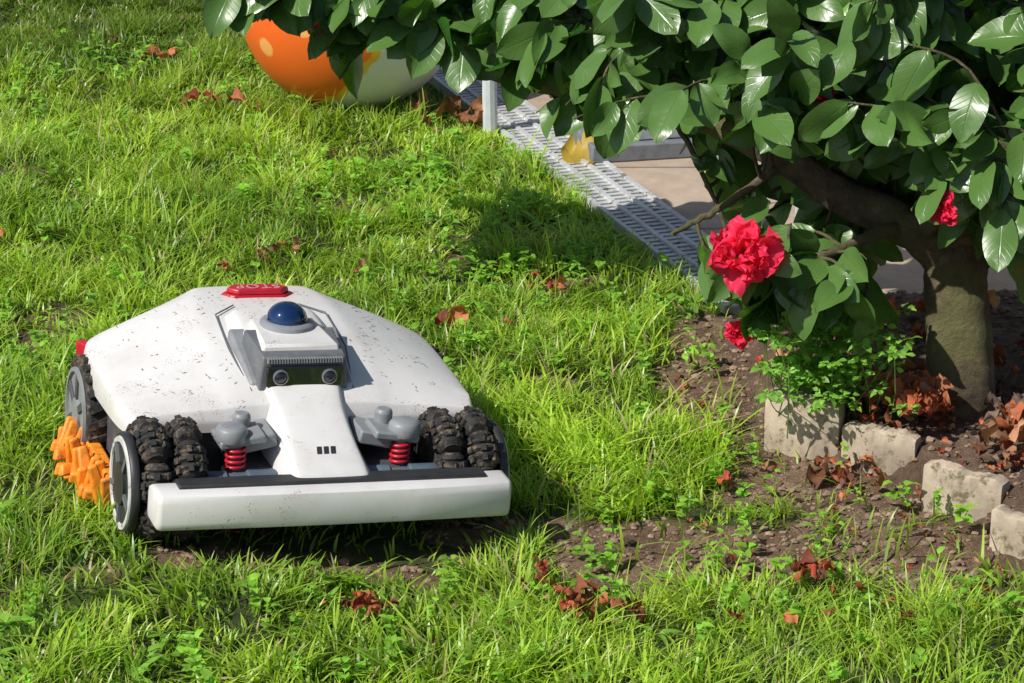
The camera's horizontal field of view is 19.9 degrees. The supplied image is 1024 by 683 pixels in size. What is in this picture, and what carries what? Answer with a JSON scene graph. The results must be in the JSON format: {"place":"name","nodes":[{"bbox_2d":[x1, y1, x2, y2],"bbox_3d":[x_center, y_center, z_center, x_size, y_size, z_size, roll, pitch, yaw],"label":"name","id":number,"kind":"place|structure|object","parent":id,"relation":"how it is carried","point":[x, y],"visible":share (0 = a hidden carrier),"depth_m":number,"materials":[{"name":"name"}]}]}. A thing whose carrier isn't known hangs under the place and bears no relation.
{"place":"outdoors","nodes":[
{"label":"outdoors","id":0,"kind":"place"},
{"bbox_2d":[0,0,1023,682],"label":"ground","id":1,"kind":"structure","parent":0,"point":[374,550],"depth_m":4.21,"materials":[{"name":"soil"}]},
{"bbox_2d":[50,416,110,506],"bbox_3d":[-0.621,0.175,4.219,0.066,0.071,0.248,-1,19,-20],"label":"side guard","id":2,"kind":"object","parent":1,"relation":"on","point":[84,468],"visible":0.94,"depth_m":4.19,"materials":[{"name":"orange plastic"}]},
{"bbox_2d":[68,354,107,451],"bbox_3d":[-0.625,0.104,4.316,0.036,0.171,0.172,-1,19,-20],"label":"wheel tyre","id":3,"kind":"object","parent":1,"relation":"on","point":[96,421],"visible":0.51,"depth_m":4.24,"materials":[{"name":"rubber"}]},
{"bbox_2d":[65,366,85,442],"bbox_3d":[-0.642,0.104,4.310,0.012,0.136,0.136,-1,19,-20],"label":"wheel rim","id":4,"kind":"object","parent":3,"relation":"attached to","point":[72,405],"visible":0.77,"depth_m":4.29,"materials":[{"name":"grey plastic"}]},
{"bbox_2d":[67,375,81,432],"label":"wheel spokes","id":5,"kind":"object","parent":4,"relation":"attached to","point":[75,395],"visible":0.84,"depth_m":4.29,"materials":[{"name":"grey plastic"}]},
{"bbox_2d":[126,414,208,541],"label":"front wheel rollers","id":6,"kind":"object","parent":1,"relation":"on","point":[174,449],"visible":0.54,"depth_m":4.01,"materials":[{"name":"rubber"}]},
{"bbox_2d":[112,431,140,534],"bbox_3d":[-0.540,0.196,4.054,0.018,0.144,0.144,-1,19,-20],"label":"front wheel disc","id":7,"kind":"object","parent":6,"relation":"attached to","point":[120,486],"visible":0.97,"depth_m":4.02,"materials":[{"name":"black plastic"}]},
{"bbox_2d":[110,441,127,522],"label":"front wheel spokes","id":8,"kind":"object","parent":7,"relation":"attached to","point":[124,498],"visible":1,"depth_m":4.06,"materials":[{"name":"grey plastic"}]},
{"bbox_2d":[109,435,130,529],"bbox_3d":[-0.544,0.196,4.053,0.004,0.132,0.132,-2,19,-19],"label":"front wheel rim","id":9,"kind":"object","parent":7,"relation":"attached to","point":[120,439],"visible":1,"depth_m":4.03,"materials":[{"name":"white plastic"}]},
{"bbox_2d":[106,416,414,475],"bbox_3d":[-0.337,0.130,4.285,0.502,0.096,0.470,-1,19,-20],"label":"chassis","id":10,"kind":"object","parent":1,"relation":"on","point":[371,455],"visible":0.09,"depth_m":4.15,"materials":[{"name":"black plastic"}]},
{"bbox_2d":[220,447,241,472],"bbox_3d":[-0.386,0.168,4.068,0.040,0.060,0.040,-1,19,-20],"label":"damper","id":11,"kind":"object","parent":10,"relation":"attached to","point":[223,468],"visible":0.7,"depth_m":4.06,"materials":[{"name":"grey plastic"}]},
{"bbox_2d":[224,446,246,469],"bbox_3d":[-0.385,0.161,4.065,0.030,0.041,0.030,-1,19,-20],"label":"spring","id":12,"kind":"object","parent":11,"relation":"attached to","point":[228,457],"visible":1,"depth_m":4.05,"materials":[{"name":"red metal"}]},
{"bbox_2d":[205,469,277,476],"bbox_3d":[-0.379,0.198,4.057,0.110,0.038,0.038,-1,19,-20],"label":"axle tube","id":13,"kind":"object","parent":10,"relation":"on","point":[252,472],"visible":0.26,"depth_m":4.05,"materials":[{"name":"blue plastic"}]},
{"bbox_2d":[211,410,276,452],"bbox_3d":[-0.382,0.121,4.101,0.090,0.049,0.121,-1,19,-20],"label":"suspension bracket","id":14,"kind":"object","parent":10,"relation":"on","point":[241,429],"visible":1,"depth_m":4.06,"materials":[{"name":"grey plastic"}]},
{"bbox_2d":[84,285,472,432],"bbox_3d":[-0.349,0.022,4.312,0.537,0.114,0.372,-1,19,-20],"label":"body shell","id":15,"kind":"object","parent":10,"relation":"on","point":[125,386],"visible":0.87,"depth_m":4.24},
{"bbox_2d":[76,332,419,353],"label":"side lights","id":16,"kind":"object","parent":15,"relation":"attached to","point":[80,346],"visible":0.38,"depth_m":4.35,"materials":[{"name":"red plastic"}]},
{"bbox_2d":[221,284,292,297],"bbox_3d":[-0.384,-0.075,4.403,0.113,0.016,0.037,-1,19,-20],"label":"stop button","id":17,"kind":"object","parent":15,"relation":"on","point":[253,292],"visible":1,"depth_m":4.39,"materials":[{"name":"red plastic"}]},
{"bbox_2d":[237,284,279,288],"bbox_3d":[-0.383,-0.083,4.399,0.067,0.003,0.018,-2,15,-19],"label":"stop lettering","id":18,"kind":"object","parent":17,"relation":"on","point":[258,286],"visible":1,"depth_m":4.40},
{"bbox_2d":[116,291,432,393],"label":"grass clippings","id":19,"kind":"object","parent":15,"relation":"on","point":[261,303],"depth_m":4.32,"materials":[{"name":"brown plant"}]},
{"bbox_2d":[215,303,353,390],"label":"panel gaskets","id":20,"kind":"object","parent":15,"relation":"on","point":[299,304],"visible":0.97,"depth_m":4.28,"materials":[{"name":"grey plastic"}]},
{"bbox_2d":[227,327,350,384],"bbox_3d":[-0.319,0.030,4.228,0.171,0.067,0.117,-1,19,-20],"label":"camera fairing","id":21,"kind":"object","parent":15,"relation":"on","point":[234,338],"visible":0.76,"depth_m":4.21,"materials":[{"name":"grey plastic"}]},
{"bbox_2d":[267,356,342,363],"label":"visor ribs","id":22,"kind":"object","parent":21,"relation":"on","point":[290,360],"visible":1,"depth_m":4.16,"materials":[{"name":"grey plastic"}]},
{"bbox_2d":[275,371,334,382],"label":"lenses","id":23,"kind":"object","parent":21,"relation":"attached to","point":[281,377],"visible":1,"depth_m":4.15,"materials":[{"name":"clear glass"}]},
{"bbox_2d":[273,368,336,385],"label":"lens rings","id":24,"kind":"object","parent":21,"relation":"attached to","point":[323,373],"visible":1,"depth_m":4.15,"materials":[{"name":"grey metal"}]},
{"bbox_2d":[225,307,369,477],"bbox_3d":[-0.303,0.084,4.186,0.165,0.156,0.378,-1,19,-20],"label":"nose cowl","id":25,"kind":"object","parent":10,"relation":"on","point":[304,422],"visible":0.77,"depth_m":4.11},
{"bbox_2d":[242,328,346,390],"bbox_3d":[-0.311,0.025,4.207,0.143,0.060,0.097,-1,19,-20],"label":"camera housing","id":26,"kind":"object","parent":25,"relation":"on","point":[257,356],"visible":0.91,"depth_m":4.17,"materials":[{"name":"grey plastic"}]},
{"bbox_2d":[249,317,338,350],"bbox_3d":[-0.320,-0.009,4.229,0.117,0.018,0.119,-1,19,-20],"label":"housing cap","id":27,"kind":"object","parent":26,"relation":"on","point":[317,337],"visible":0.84,"depth_m":4.19,"materials":[{"name":"white plastic"}]},
{"bbox_2d":[259,314,313,333],"bbox_3d":[-0.328,-0.026,4.250,0.082,0.013,0.082,-1,19,-20],"label":"dome base","id":28,"kind":"object","parent":27,"relation":"on","point":[264,323],"visible":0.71,"depth_m":4.22,"materials":[{"name":"grey plastic"}]},
{"bbox_2d":[266,301,307,325],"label":"sensor dome","id":29,"kind":"structure","parent":28,"relation":"on","point":[287,313],"depth_m":4.23,"materials":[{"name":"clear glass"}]},
{"bbox_2d":[266,365,342,386],"bbox_3d":[-0.296,0.049,4.165,0.112,0.030,0.008,-1,19,-20],"label":"camera window","id":30,"kind":"structure","parent":26,"relation":"in","point":[304,375],"depth_m":4.16,"materials":[{"name":"black glass"}]},
{"bbox_2d":[317,446,335,453],"bbox_3d":[-0.259,0.151,4.072,0.030,0.005,0.015,-1,20,-20],"label":"nose mark","id":31,"kind":"object","parent":25,"relation":"attached to","point":[326,449],"visible":1,"depth_m":4.07,"materials":[{"name":"black plastic"}]},
{"bbox_2d":[171,465,485,489],"bbox_3d":[-0.264,0.190,4.085,0.440,0.039,0.120,-1,19,-20],"label":"bumper mount","id":32,"kind":"object","parent":10,"relation":"attached to","point":[290,479],"visible":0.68,"depth_m":4.03,"materials":[{"name":"black plastic"}]},
{"bbox_2d":[147,470,510,530],"bbox_3d":[-0.247,0.219,4.040,0.507,0.053,0.067,-1,19,-20],"label":"front bumper","id":33,"kind":"object","parent":32,"relation":"attached to","point":[172,507],"visible":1,"depth_m":4.01,"materials":[{"name":"white plastic"}]},
{"bbox_2d":[349,406,420,447],"bbox_3d":[-0.186,0.117,4.171,0.090,0.049,0.121,-1,19,-20],"label":"suspension bracket","id":34,"kind":"object","parent":10,"relation":"attached to","point":[383,428],"visible":0.99,"depth_m":4.13,"materials":[{"name":"grey plastic"}]},
{"bbox_2d":[393,441,410,466],"bbox_3d":[-0.160,0.163,4.149,0.040,0.060,0.039,-1,19,-20],"label":"damper","id":35,"kind":"object","parent":10,"relation":"attached to","point":[402,464],"visible":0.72,"depth_m":4.14,"materials":[{"name":"grey plastic"}]},
{"bbox_2d":[389,441,410,463],"bbox_3d":[-0.159,0.155,4.146,0.030,0.041,0.030,-1,19,-20],"label":"spring","id":36,"kind":"object","parent":35,"relation":"attached to","point":[406,450],"visible":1,"depth_m":4.14,"materials":[{"name":"red plastic"}]},
{"bbox_2d":[367,463,437,470],"bbox_3d":[-0.157,0.192,4.137,0.110,0.038,0.038,-1,19,-20],"label":"axle tube","id":37,"kind":"object","parent":10,"relation":"attached to","point":[407,467],"visible":0.28,"depth_m":4.13,"materials":[{"name":"blue plastic"}]},
{"bbox_2d":[244,19,439,109],"bbox_3d":[-0.345,-0.726,6.249,0.480,0.464,0.480,0,20,0],"label":"play ball","id":38,"kind":"object","parent":1,"relation":"on","point":[284,62],"visible":0.42,"depth_m":6.12,"materials":[{"name":"paint"}]},
{"bbox_2d":[432,346,443,358],"bbox_3d":[-0.135,0.092,4.491,0.036,0.171,0.172,-1,19,-20],"label":"wheel tyre","id":39,"kind":"object","parent":1,"relation":"on","point":[436,349],"visible":0.05,"depth_m":4.47,"materials":[{"name":"rubber"}]},
{"bbox_2d":[411,405,499,528],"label":"front wheel rollers","id":40,"kind":"object","parent":1,"relation":"on","point":[465,437],"visible":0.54,"depth_m":4.16,"materials":[{"name":"rubber"}]},
{"bbox_2d":[487,419,508,517],"bbox_3d":[-0.031,0.184,4.236,0.018,0.144,0.144,-1,19,-20],"label":"front wheel disc","id":41,"kind":"object","parent":40,"relation":"attached to","point":[496,431],"visible":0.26,"depth_m":4.18,"materials":[{"name":"black plastic"}]},
{"bbox_2d":[482,80,497,133],"bbox_3d":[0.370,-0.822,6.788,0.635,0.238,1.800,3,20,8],"label":"post","id":42,"kind":"object","parent":1,"relation":"on","point":[489,102],"visible":0.09,"depth_m":6.05,"materials":[{"name":"white metal"}]},
{"bbox_2d":[0,0,1023,682],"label":"grass","id":43,"kind":"structure","parent":1,"relation":"on","point":[126,174],"depth_m":4.68,"materials":[{"name":"green plant"}]},
{"bbox_2d":[0,29,1023,682],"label":"lawn weeds","id":44,"kind":"object","parent":1,"relation":"on","point":[608,559],"visible":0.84,"depth_m":4.74,"materials":[{"name":"green plant"}]},
{"bbox_2d":[0,15,1023,642],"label":"fallen petals and leaves","id":45,"kind":"object","parent":1,"relation":"on","point":[926,391],"visible":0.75,"depth_m":4.37,"materials":[{"name":"brown plant"}]},
{"bbox_2d":[428,66,741,313],"bbox_3d":[-0.072,-0.529,6.391,0.130,0.052,3.000,-7,21,-18],"label":"drain grating","id":46,"kind":"object","parent":1,"relation":"on","point":[629,201],"visible":0.38,"depth_m":5.67,"materials":[{"name":"metal"}]},
{"bbox_2d":[561,132,618,182],"bbox_3d":[0.175,-0.356,5.813,0.072,0.078,0.216,-13,24,-31],"label":"yellow fallen leaf","id":47,"kind":"object","parent":46,"relation":"on","point":[571,152],"visible":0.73,"depth_m":5.88,"materials":[{"name":"yellow plant"}]},
{"bbox_2d":[203,0,1023,419],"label":"camellia bush","id":48,"kind":"object","parent":1,"relation":"on","point":[869,134],"visible":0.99,"depth_m":4.36,"materials":[{"name":"green plant"}]},
{"bbox_2d":[745,303,921,438],"bbox_3d":[0.479,0.039,4.415,0.262,0.188,0.290,0,20,0],"label":"herb plant","id":49,"kind":"object","parent":1,"relation":"on","point":[802,374],"visible":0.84,"depth_m":4.36,"materials":[{"name":"green plant"}]},
{"bbox_2d":[764,387,1023,558],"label":"stone bed edging","id":50,"kind":"object","parent":1,"relation":"on","point":[812,435],"visible":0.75,"depth_m":4.36,"materials":[{"name":"stone"}]},
{"bbox_2d":[526,91,1016,293],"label":"terrace","id":51,"kind":"structure","parent":0,"point":[677,185],"depth_m":5.62,"materials":[{"name":"tile"}]},
{"bbox_2d":[570,127,696,162],"bbox_3d":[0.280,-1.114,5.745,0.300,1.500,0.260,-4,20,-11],"label":"parasol base","id":52,"kind":"object","parent":51,"relation":"on","point":[646,147],"visible":0.08,"depth_m":5.87,"materials":[{"name":"grey concrete"}]}
]}

